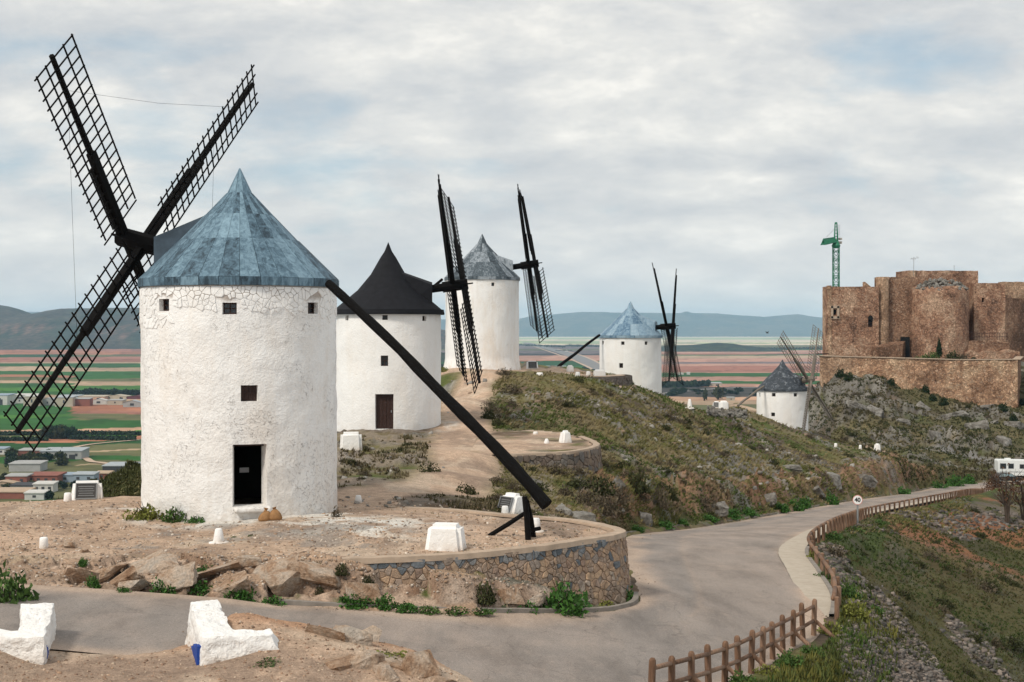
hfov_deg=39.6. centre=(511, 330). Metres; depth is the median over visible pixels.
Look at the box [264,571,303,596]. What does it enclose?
boulder
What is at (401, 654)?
weed
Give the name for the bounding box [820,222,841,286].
tower crane
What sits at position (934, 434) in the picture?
boulder
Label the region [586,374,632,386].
retaining wall
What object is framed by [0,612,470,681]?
loose stones
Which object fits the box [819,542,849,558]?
shrub
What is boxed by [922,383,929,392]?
shrub
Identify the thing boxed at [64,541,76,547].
boulder
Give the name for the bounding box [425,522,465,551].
white block
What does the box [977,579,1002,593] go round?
shrub
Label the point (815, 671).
verge grass
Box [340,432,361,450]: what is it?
white block
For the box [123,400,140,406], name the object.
warehouse
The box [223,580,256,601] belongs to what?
shrub
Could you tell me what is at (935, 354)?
shrub
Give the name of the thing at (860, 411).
dry grass
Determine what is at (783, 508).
shrub
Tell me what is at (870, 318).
window
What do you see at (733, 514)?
shrub
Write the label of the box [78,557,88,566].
shrub
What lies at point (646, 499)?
shrub
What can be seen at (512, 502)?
plinth
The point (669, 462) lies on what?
shrub
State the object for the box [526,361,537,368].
plinth
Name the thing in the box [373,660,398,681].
boulder
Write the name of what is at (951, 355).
shrub
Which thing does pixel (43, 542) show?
bollard
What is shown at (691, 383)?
trees
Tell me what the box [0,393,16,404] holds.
warehouse
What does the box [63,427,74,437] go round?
tree
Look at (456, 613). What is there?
shrub
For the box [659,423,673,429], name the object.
shrub
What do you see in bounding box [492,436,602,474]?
retaining wall
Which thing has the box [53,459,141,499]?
hill grass
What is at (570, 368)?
white block
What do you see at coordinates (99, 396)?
warehouse
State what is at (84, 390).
tree
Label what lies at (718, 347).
wooded ridge
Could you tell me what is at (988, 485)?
shrub
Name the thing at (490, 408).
shrub
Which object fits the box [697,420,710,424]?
shrub
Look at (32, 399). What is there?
warehouse
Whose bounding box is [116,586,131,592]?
shrub
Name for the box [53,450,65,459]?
tree
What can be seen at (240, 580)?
boulder
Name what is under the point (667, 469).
shrub
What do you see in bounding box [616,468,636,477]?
shrub
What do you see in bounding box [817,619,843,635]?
shrub
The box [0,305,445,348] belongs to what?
hills
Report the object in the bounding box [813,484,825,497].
boulder
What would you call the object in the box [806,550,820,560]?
shrub
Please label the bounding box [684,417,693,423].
shrub
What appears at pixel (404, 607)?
shrub
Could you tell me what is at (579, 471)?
shrub
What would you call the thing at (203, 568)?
shrub
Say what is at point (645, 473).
shrub
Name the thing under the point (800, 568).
pavement
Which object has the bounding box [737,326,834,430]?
windmill
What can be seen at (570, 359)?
track
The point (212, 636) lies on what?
parapet
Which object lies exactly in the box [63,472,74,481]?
warehouse
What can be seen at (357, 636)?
boulder
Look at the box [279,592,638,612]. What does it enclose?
kerb
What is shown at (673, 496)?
shrub
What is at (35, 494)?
warehouse
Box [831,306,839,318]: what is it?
window
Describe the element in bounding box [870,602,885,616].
shrub
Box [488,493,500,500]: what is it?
shrub
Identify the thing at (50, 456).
tree
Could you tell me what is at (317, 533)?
dry weeds
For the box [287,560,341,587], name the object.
boulder
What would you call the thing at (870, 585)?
shrub
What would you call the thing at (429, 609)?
shrub
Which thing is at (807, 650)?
shrub
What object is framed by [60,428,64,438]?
tree
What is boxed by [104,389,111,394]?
tree
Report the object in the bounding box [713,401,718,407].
plinth
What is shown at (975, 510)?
shrub
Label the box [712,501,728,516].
boulder
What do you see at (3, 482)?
warehouse
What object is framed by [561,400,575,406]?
shrub
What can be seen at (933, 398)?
shrub
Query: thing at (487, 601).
shrub
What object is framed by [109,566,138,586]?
boulder
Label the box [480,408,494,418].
shrub
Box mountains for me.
[28,311,821,336]
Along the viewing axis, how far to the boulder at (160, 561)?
36.47 m
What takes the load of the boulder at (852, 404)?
on the hillside
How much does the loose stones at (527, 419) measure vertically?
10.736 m
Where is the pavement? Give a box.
[778,495,949,616]
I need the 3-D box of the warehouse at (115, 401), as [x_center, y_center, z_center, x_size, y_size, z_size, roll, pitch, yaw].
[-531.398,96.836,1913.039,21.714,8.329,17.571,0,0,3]
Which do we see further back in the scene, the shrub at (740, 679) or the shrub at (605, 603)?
the shrub at (605, 603)
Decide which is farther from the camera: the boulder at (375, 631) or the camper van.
the camper van
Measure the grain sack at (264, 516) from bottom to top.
0.440 m
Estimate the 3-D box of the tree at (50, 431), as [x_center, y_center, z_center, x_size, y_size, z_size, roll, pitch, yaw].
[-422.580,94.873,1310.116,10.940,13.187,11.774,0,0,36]
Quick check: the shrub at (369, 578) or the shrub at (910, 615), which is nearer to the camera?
the shrub at (369, 578)
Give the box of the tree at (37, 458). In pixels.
[29,455,44,459]
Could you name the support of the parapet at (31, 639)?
on the hillside
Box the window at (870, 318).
[868,315,872,326]
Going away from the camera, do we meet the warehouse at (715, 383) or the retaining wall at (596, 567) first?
the retaining wall at (596, 567)
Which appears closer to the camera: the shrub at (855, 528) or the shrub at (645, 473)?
the shrub at (855, 528)
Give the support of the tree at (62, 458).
on the farmland
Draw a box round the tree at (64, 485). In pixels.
[60,481,68,488]
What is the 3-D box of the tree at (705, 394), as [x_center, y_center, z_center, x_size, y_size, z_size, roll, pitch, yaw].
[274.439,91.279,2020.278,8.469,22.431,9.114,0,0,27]
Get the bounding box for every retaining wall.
[342,506,630,604]
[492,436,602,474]
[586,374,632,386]
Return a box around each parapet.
[0,603,56,664]
[185,600,278,665]
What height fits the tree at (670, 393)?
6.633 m
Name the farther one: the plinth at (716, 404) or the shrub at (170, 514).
the plinth at (716, 404)
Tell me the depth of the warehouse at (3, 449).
1145.01 m
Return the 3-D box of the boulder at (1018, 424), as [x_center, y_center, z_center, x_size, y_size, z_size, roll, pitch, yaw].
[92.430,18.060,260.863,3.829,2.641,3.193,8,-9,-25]
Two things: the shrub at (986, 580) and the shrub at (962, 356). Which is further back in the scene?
the shrub at (962, 356)
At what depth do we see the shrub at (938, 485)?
208.29 m
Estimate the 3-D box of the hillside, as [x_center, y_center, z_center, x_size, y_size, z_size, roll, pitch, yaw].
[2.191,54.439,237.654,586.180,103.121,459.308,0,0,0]
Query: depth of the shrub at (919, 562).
73.33 m
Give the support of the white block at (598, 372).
on the hillside
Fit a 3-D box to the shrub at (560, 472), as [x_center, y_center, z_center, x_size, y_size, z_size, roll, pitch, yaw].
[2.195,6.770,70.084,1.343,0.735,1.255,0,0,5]
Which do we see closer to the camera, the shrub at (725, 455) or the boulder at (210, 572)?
the boulder at (210, 572)
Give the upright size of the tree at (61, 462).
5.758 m
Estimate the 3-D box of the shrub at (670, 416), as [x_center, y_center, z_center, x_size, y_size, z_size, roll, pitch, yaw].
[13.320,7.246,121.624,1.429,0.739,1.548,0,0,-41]
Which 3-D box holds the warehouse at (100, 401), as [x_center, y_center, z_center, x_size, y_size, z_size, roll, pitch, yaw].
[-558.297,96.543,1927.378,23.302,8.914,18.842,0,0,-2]
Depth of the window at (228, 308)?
44.07 m
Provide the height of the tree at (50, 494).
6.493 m
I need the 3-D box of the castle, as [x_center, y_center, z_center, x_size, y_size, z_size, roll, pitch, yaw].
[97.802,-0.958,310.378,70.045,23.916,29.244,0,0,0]
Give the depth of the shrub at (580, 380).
117.17 m
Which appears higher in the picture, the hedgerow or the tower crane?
the tower crane
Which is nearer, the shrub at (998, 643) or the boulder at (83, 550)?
the boulder at (83, 550)
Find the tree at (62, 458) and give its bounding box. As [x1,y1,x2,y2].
[56,455,68,460]
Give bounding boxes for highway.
[525,343,599,368]
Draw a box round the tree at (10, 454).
[5,451,15,457]
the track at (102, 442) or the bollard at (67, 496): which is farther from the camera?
the track at (102, 442)
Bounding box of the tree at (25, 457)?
[20,454,29,459]
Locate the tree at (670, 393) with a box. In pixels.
[665,392,676,395]
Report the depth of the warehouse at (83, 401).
1878.33 m
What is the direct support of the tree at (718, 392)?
on the farmland
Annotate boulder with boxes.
[63,568,99,583]
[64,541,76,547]
[79,547,89,552]
[92,563,129,582]
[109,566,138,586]
[118,580,151,590]
[123,550,179,574]
[152,561,197,592]
[197,559,242,578]
[205,570,251,596]
[237,555,261,567]
[252,554,298,585]
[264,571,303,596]
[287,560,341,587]
[305,624,345,641]
[323,654,353,670]
[333,625,372,645]
[345,582,381,603]
[349,652,384,669]
[363,625,381,642]
[364,650,404,670]
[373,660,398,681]
[401,649,441,677]
[423,675,456,681]
[498,587,524,604]
[527,593,547,607]
[555,503,572,515]
[572,511,595,521]
[612,476,625,488]
[638,511,652,526]
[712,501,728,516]
[764,492,776,505]
[783,464,802,472]
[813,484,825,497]
[826,472,841,490]
[845,399,866,409]
[857,474,877,487]
[866,404,883,417]
[896,418,910,424]
[915,401,930,410]
[929,430,941,439]
[941,410,968,419]
[964,420,988,429]
[980,404,995,408]
[995,435,1011,446]
[1004,421,1023,428]
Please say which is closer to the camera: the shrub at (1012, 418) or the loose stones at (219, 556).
the loose stones at (219, 556)
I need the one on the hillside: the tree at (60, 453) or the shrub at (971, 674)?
the shrub at (971, 674)
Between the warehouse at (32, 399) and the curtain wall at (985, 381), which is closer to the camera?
the curtain wall at (985, 381)
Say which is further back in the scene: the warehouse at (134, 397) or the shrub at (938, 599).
the warehouse at (134, 397)
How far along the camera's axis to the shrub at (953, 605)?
64.98 m
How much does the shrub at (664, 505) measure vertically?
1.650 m
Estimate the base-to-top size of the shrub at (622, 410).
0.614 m
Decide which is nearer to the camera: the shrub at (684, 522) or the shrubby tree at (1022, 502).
the shrub at (684, 522)
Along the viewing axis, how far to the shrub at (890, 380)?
280.36 m
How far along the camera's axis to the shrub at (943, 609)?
63.78 m
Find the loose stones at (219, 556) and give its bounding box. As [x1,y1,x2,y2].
[0,499,601,605]
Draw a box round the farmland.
[0,337,821,501]
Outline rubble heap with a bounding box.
[706,405,747,418]
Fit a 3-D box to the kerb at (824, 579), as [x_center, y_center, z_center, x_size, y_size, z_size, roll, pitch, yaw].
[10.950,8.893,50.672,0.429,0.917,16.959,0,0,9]
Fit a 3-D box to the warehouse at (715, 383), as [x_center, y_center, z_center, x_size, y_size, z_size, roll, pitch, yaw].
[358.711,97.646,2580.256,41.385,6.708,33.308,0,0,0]
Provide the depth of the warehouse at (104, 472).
957.36 m
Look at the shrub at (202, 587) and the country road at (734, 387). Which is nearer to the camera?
the shrub at (202, 587)
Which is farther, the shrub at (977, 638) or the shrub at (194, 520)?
the shrub at (977, 638)
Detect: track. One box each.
[74,439,138,446]
[82,457,107,463]
[533,346,592,368]
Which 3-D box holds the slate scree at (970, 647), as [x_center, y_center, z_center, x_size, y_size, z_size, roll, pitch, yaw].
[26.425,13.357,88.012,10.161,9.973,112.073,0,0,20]
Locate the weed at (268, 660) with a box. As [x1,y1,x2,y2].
[252,657,279,667]
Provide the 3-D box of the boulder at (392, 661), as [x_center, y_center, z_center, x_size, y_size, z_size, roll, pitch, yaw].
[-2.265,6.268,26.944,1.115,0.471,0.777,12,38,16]
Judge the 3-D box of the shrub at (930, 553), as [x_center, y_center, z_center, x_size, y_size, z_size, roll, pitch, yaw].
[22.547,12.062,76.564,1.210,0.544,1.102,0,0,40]
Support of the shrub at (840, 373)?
on the hillside
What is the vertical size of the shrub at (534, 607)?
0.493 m
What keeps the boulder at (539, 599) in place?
on the hillside
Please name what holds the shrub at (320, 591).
on the hillside
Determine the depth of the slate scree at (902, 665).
41.72 m
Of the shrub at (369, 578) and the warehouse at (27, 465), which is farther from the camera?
the warehouse at (27, 465)
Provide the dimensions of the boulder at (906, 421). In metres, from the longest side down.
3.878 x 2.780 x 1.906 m
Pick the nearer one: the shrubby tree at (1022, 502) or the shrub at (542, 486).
the shrub at (542, 486)
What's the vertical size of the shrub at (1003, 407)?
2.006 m
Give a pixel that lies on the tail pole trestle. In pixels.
(529, 525)
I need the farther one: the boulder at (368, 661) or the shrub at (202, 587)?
the shrub at (202, 587)
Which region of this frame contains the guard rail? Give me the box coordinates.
[807,487,1000,619]
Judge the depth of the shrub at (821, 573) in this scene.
49.92 m
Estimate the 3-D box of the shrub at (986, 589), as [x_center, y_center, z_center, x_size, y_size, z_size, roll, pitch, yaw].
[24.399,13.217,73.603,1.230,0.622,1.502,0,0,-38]
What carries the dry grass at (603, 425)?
on the hillside
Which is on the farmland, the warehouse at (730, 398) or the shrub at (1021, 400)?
the warehouse at (730, 398)
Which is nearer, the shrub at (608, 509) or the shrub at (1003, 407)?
the shrub at (608, 509)
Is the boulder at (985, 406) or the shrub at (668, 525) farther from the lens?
the boulder at (985, 406)
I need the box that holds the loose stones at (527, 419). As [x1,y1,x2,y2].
[341,378,853,513]
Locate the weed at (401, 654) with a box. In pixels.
[376,649,406,658]
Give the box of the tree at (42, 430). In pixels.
[39,424,51,438]
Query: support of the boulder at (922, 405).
on the hillside
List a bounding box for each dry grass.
[337,431,534,512]
[469,370,974,534]
[808,371,1023,487]
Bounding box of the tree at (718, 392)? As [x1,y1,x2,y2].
[712,384,724,399]
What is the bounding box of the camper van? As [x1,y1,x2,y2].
[994,458,1023,475]
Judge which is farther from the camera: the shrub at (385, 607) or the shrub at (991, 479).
the shrub at (991, 479)
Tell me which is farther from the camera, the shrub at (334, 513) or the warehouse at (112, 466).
the warehouse at (112, 466)
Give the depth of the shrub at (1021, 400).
283.49 m
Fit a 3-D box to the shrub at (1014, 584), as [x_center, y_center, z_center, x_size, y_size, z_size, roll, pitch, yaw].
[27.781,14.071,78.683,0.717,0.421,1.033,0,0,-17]
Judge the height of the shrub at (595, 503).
0.982 m
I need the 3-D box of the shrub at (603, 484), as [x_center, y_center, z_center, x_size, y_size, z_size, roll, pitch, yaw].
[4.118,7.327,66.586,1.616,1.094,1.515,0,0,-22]
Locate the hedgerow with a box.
[0,430,141,440]
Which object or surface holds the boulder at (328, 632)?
on the hillside
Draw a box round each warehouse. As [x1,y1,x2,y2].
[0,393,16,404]
[0,446,10,454]
[0,479,20,486]
[0,487,35,498]
[4,473,33,481]
[8,460,47,471]
[9,482,33,486]
[13,393,44,397]
[16,397,22,402]
[18,448,44,455]
[23,395,43,405]
[23,489,49,499]
[30,471,66,481]
[32,481,58,491]
[39,447,89,458]
[43,397,54,405]
[54,396,75,406]
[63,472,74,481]
[72,471,99,480]
[75,397,92,405]
[78,395,109,399]
[93,398,107,403]
[98,470,114,478]
[102,462,139,471]
[107,399,126,404]
[108,394,131,398]
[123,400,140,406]
[127,395,140,398]
[710,382,721,385]
[726,397,734,400]
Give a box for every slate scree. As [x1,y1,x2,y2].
[818,509,1023,681]
[845,599,943,681]
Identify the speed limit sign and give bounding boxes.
[853,495,862,522]
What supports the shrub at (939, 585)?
on the hillside
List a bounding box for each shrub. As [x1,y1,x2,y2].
[0,560,40,603]
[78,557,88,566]
[84,573,100,588]
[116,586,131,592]
[122,502,162,520]
[149,576,175,593]
[160,506,186,523]
[184,515,204,523]
[187,578,212,595]
[196,564,213,575]
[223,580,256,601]
[258,595,286,606]
[313,586,323,594]
[330,506,344,516]
[335,562,349,575]
[336,593,371,609]
[345,458,355,464]
[356,469,370,475]
[362,574,374,583]
[369,592,397,611]
[395,601,417,613]
[417,459,440,471]
[417,604,440,614]
[442,605,470,615]
[455,481,478,494]
[465,606,496,615]
[476,580,497,606]
[480,398,499,411]
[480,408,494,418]
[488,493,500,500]
[489,475,505,482]
[491,419,505,427]
[495,367,514,374]
[500,383,523,392]
[505,399,519,405]
[505,479,522,491]
[517,600,537,614]
[533,480,550,491]
[538,575,592,617]
[547,461,569,474]
[557,483,578,496]
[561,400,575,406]
[566,477,590,487]
[568,466,588,474]
[571,377,583,382]
[571,485,605,506]
[585,475,617,496]
[586,388,600,394]
[595,486,622,516]
[598,600,614,605]
[604,388,616,395]
[613,461,630,467]
[613,483,633,504]
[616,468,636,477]
[617,407,628,414]
[617,506,628,512]
[626,585,633,601]
[628,467,650,495]
[632,524,645,532]
[633,463,648,474]
[639,494,655,501]
[651,481,671,510]
[657,518,675,529]
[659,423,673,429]
[659,466,671,472]
[665,411,674,418]
[665,484,678,501]
[666,460,678,467]
[676,417,686,422]
[676,518,688,525]
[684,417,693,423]
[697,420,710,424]
[697,493,718,512]
[703,515,719,522]
[718,451,730,456]
[727,669,756,681]
[728,505,743,519]
[732,424,742,429]
[743,506,759,516]
[752,664,781,675]
[768,457,778,464]
[773,648,804,668]
[775,501,790,512]
[788,497,804,510]
[798,495,813,508]
[798,643,824,655]
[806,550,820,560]
[813,569,830,579]
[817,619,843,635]
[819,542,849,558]
[820,530,842,539]
[825,489,839,504]
[834,367,844,377]
[840,583,861,600]
[840,593,870,622]
[842,566,851,572]
[843,372,852,380]
[845,526,864,531]
[865,582,874,589]
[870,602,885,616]
[875,518,890,525]
[887,377,894,385]
[895,587,919,600]
[898,486,910,493]
[905,611,916,619]
[911,560,926,567]
[921,550,941,559]
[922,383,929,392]
[928,351,939,358]
[929,394,937,401]
[932,479,948,487]
[933,583,944,589]
[934,596,951,607]
[934,604,951,614]
[937,396,949,405]
[942,564,954,570]
[944,350,959,358]
[944,601,958,609]
[945,471,965,486]
[959,354,969,358]
[960,666,977,677]
[962,473,977,483]
[965,506,980,512]
[967,632,984,642]
[972,579,997,592]
[973,531,987,537]
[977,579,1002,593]
[978,577,1003,586]
[980,482,999,489]
[986,470,999,484]
[991,638,1005,648]
[998,403,1007,411]
[998,575,1014,582]
[1003,635,1023,649]
[1009,413,1017,420]
[1009,581,1022,588]
[1019,398,1023,405]
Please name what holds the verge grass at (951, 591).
on the hillside
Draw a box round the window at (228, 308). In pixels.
[223,303,236,313]
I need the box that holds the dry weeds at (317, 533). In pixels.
[0,502,591,591]
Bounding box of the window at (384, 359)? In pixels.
[381,356,387,365]
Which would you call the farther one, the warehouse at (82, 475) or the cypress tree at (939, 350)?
the warehouse at (82, 475)
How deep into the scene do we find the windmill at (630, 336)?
145.46 m
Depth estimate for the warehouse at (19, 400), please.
1946.29 m
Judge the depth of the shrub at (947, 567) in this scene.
75.75 m
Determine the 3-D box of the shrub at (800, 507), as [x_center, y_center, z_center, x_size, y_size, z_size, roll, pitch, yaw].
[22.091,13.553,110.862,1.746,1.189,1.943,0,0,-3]
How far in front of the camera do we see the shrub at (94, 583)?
35.04 m
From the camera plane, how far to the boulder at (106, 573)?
36.07 m
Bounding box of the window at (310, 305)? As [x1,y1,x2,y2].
[308,303,313,313]
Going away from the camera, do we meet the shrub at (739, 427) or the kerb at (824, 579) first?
the kerb at (824, 579)
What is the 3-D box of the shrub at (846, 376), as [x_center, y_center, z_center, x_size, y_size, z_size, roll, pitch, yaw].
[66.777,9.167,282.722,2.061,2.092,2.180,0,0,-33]
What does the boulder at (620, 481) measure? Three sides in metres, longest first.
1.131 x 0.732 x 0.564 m
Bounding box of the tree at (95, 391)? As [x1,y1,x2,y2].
[92,389,100,394]
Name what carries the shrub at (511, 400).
on the hillside
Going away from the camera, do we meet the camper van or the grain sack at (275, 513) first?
the grain sack at (275, 513)
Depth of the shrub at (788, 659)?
34.12 m
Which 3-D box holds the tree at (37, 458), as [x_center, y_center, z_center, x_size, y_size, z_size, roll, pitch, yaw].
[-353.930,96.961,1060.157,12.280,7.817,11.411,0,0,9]
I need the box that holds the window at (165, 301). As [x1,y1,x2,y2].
[163,299,168,310]
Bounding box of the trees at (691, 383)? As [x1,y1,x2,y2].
[441,344,821,387]
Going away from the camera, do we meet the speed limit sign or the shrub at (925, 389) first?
the speed limit sign
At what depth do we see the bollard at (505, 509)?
50.04 m
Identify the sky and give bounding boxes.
[0,0,1023,318]
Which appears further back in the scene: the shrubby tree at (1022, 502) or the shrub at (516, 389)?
the shrubby tree at (1022, 502)
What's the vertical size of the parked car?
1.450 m
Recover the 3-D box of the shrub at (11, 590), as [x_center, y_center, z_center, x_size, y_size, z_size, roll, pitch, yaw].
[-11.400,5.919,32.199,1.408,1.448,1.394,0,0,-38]
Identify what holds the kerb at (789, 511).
on the road at (729, 581)
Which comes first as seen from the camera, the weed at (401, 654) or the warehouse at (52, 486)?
the weed at (401, 654)
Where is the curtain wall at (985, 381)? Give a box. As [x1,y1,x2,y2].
[820,355,1023,407]
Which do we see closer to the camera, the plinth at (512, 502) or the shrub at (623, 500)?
the plinth at (512, 502)
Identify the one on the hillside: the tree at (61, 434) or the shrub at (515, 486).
the shrub at (515, 486)
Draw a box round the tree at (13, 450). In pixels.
[4,447,18,455]
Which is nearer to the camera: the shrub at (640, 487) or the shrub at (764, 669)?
the shrub at (764, 669)
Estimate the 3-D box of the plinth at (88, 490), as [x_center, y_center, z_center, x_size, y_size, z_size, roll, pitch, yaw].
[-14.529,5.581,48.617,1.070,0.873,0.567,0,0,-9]
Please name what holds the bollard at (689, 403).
on the hillside
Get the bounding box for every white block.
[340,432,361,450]
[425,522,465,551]
[559,430,571,442]
[567,365,573,371]
[593,369,605,375]
[719,401,728,408]
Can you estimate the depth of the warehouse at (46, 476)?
926.13 m
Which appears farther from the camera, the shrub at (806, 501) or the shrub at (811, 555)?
the shrub at (806, 501)
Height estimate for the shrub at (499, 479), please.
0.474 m
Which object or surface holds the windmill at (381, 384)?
on the hillside
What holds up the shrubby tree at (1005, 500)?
on the hillside
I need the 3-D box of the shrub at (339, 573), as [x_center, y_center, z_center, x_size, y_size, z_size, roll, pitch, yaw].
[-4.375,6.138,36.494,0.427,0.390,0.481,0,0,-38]
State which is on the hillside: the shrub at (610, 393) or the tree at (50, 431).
the shrub at (610, 393)
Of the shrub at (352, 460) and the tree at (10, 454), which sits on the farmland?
the tree at (10, 454)
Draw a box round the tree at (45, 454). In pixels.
[41,451,49,458]
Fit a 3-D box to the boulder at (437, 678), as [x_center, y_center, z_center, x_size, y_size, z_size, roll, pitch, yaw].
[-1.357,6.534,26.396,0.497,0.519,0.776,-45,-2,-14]
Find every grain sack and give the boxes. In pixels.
[258,507,269,521]
[269,507,281,520]
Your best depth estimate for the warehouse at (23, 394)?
2089.47 m
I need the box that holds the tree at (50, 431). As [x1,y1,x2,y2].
[47,427,54,438]
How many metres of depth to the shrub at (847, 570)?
54.77 m
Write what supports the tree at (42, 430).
on the farmland
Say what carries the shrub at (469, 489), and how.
on the hillside
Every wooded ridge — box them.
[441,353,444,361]
[661,343,786,351]
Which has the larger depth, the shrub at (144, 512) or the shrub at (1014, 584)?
the shrub at (1014, 584)
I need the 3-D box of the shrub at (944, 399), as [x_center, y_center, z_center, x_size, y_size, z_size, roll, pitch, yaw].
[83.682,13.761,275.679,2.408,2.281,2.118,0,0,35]
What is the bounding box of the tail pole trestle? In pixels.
[488,496,540,539]
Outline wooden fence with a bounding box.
[648,599,834,681]
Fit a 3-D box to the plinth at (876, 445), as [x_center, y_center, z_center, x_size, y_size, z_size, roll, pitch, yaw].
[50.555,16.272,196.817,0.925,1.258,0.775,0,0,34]
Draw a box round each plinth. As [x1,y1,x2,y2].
[71,480,102,499]
[498,492,522,513]
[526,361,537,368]
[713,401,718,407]
[874,443,880,451]
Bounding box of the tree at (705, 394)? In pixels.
[702,387,707,400]
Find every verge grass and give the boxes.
[736,575,901,681]
[759,503,1023,681]
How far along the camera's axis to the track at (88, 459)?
1086.07 m
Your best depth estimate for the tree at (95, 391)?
2202.02 m
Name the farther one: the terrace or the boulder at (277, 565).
the terrace
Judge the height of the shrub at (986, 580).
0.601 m
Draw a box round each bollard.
[39,537,47,548]
[63,492,71,501]
[209,528,228,543]
[355,495,361,502]
[501,506,508,512]
[534,518,543,532]
[685,399,693,408]
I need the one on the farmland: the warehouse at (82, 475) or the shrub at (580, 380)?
the warehouse at (82, 475)
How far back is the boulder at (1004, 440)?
249.50 m
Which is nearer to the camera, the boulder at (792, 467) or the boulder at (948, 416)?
the boulder at (792, 467)
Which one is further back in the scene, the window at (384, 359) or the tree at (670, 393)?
the tree at (670, 393)
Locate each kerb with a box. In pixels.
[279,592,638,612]
[626,486,933,533]
[778,499,944,575]
[805,546,833,614]
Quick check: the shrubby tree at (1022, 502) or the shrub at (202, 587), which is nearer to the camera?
the shrub at (202, 587)
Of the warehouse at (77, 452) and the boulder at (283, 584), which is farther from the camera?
the warehouse at (77, 452)
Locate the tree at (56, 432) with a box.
[51,427,61,438]
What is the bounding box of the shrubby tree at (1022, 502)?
[1002,474,1023,519]
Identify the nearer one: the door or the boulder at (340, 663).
the boulder at (340, 663)
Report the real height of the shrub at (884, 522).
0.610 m
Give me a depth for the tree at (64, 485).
896.27 m
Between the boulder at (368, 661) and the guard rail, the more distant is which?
the guard rail
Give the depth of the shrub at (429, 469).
60.25 m
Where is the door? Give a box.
[376,394,392,427]
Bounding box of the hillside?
[0,361,1023,681]
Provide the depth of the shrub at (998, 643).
62.53 m
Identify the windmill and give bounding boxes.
[3,33,551,521]
[336,175,482,431]
[435,184,554,369]
[557,263,683,393]
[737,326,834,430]
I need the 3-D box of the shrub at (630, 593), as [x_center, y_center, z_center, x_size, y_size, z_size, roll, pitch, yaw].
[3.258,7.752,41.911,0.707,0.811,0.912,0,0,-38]
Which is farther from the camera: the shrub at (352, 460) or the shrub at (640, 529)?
the shrub at (640, 529)
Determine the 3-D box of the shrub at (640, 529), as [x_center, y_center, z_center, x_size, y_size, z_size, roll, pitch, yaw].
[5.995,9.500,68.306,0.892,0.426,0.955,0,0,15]
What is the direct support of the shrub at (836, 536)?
on the hillside
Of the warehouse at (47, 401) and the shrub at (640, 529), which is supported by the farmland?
the warehouse at (47, 401)
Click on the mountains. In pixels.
(589, 324)
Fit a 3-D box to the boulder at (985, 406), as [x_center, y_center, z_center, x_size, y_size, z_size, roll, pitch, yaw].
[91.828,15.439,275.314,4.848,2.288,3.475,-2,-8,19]
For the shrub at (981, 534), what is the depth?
115.06 m
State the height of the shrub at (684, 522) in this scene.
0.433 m
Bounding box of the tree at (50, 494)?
[45,490,54,498]
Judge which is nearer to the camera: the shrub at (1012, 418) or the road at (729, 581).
the road at (729, 581)
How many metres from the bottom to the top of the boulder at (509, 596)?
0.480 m
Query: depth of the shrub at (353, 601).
35.92 m
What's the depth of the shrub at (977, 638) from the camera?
59.91 m
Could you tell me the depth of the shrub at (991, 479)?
214.01 m
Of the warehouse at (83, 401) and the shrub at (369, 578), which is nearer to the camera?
the shrub at (369, 578)
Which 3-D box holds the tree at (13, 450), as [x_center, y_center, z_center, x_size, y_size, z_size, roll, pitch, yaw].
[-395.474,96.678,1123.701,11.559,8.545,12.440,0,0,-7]
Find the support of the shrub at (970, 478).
on the hillside
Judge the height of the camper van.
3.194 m
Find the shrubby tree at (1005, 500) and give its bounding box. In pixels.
[987,463,1023,522]
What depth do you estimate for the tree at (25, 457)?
1058.72 m
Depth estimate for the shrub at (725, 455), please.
116.28 m
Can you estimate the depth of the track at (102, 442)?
1249.22 m
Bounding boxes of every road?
[0,480,1023,681]
[663,386,808,393]
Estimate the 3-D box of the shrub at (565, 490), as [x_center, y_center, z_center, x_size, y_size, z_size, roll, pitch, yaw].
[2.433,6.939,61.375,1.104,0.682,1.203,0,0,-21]
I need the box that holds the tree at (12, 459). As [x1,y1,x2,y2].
[4,457,16,468]
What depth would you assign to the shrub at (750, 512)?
96.75 m
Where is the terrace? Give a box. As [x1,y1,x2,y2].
[581,374,623,376]
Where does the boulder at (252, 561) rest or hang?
on the hillside
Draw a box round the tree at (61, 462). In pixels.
[54,458,68,465]
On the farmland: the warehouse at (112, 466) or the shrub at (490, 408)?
the warehouse at (112, 466)
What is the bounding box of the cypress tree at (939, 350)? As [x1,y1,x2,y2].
[936,338,942,357]
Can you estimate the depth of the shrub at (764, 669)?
33.09 m
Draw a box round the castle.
[813,270,1023,361]
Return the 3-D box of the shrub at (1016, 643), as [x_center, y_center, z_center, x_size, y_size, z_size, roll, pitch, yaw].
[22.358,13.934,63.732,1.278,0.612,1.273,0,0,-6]
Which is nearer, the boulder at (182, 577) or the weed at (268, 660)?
the weed at (268, 660)
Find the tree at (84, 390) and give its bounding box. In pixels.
[79,388,90,394]
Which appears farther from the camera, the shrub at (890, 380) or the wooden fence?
the shrub at (890, 380)
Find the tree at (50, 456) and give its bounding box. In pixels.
[45,453,53,460]
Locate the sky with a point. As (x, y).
(718, 143)
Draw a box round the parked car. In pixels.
[991,472,1020,482]
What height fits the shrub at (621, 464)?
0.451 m
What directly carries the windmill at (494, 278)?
on the hillside
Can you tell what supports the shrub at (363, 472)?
on the hillside
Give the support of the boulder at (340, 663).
on the hillside
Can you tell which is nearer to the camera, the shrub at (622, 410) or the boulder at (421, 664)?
the boulder at (421, 664)

